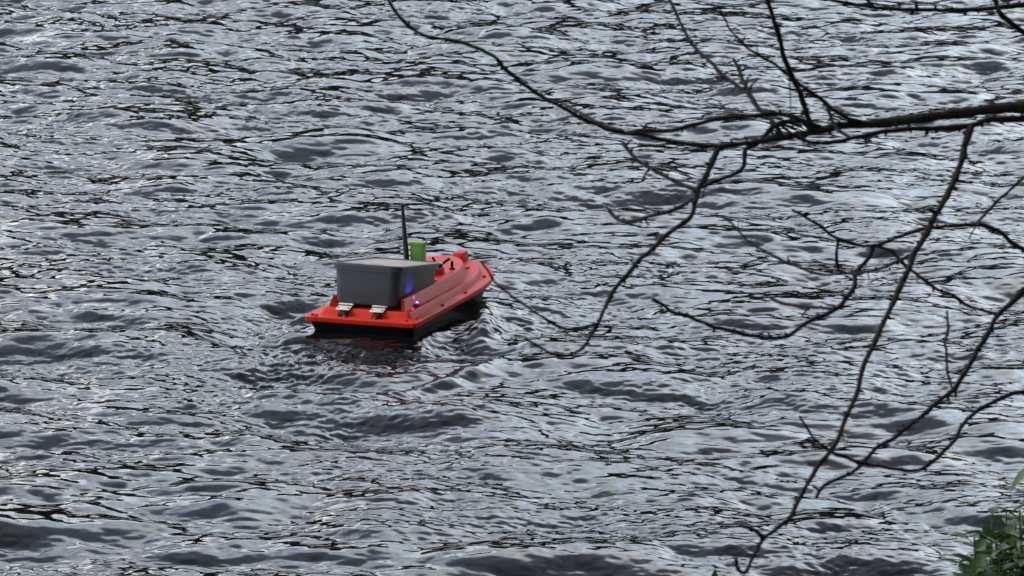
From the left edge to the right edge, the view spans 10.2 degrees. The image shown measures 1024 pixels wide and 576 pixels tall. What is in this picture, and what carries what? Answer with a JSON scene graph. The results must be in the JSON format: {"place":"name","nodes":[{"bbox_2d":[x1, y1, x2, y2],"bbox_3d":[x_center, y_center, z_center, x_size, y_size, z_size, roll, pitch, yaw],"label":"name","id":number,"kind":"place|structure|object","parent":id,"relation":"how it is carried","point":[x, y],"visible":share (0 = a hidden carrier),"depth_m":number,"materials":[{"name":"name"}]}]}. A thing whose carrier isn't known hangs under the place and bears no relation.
{"place":"outdoors","nodes":[
{"label":"outdoors","id":0,"kind":"place"},
{"bbox_2d":[0,0,1023,575],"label":"water","id":1,"kind":"structure","parent":0,"point":[198,198],"depth_m":15.02,"materials":[{"name":"black liquid"}]},
{"bbox_2d":[305,203,492,335],"bbox_3d":[-0.250,-0.043,14.616,0.296,0.352,0.780,4,12,19],"label":"bait boat","id":2,"kind":"object","parent":1,"relation":"on","point":[418,291],"visible":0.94,"depth_m":14.33,"materials":[{"name":"red plastic"}]},
{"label":"near bank","id":3,"kind":"structure","parent":0,"visible":0},
{"bbox_2d":[387,0,1023,574],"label":"bare tree","id":4,"kind":"object","parent":3,"relation":"on","point":[991,110],"visible":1,"depth_m":6.17,"materials":[{"name":"brown plant"}]},
{"bbox_2d":[935,491,1023,575],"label":"leafy shrub","id":5,"kind":"object","parent":3,"relation":"on","point":[1003,561],"visible":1,"depth_m":7.35,"materials":[{"name":"green plant"}]},
{"bbox_2d":[1010,468,1023,503],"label":"leaf","id":6,"kind":"object","parent":3,"relation":"on","point":[1019,477],"visible":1,"depth_m":7.00,"materials":[{"name":"green plant"}]}
]}

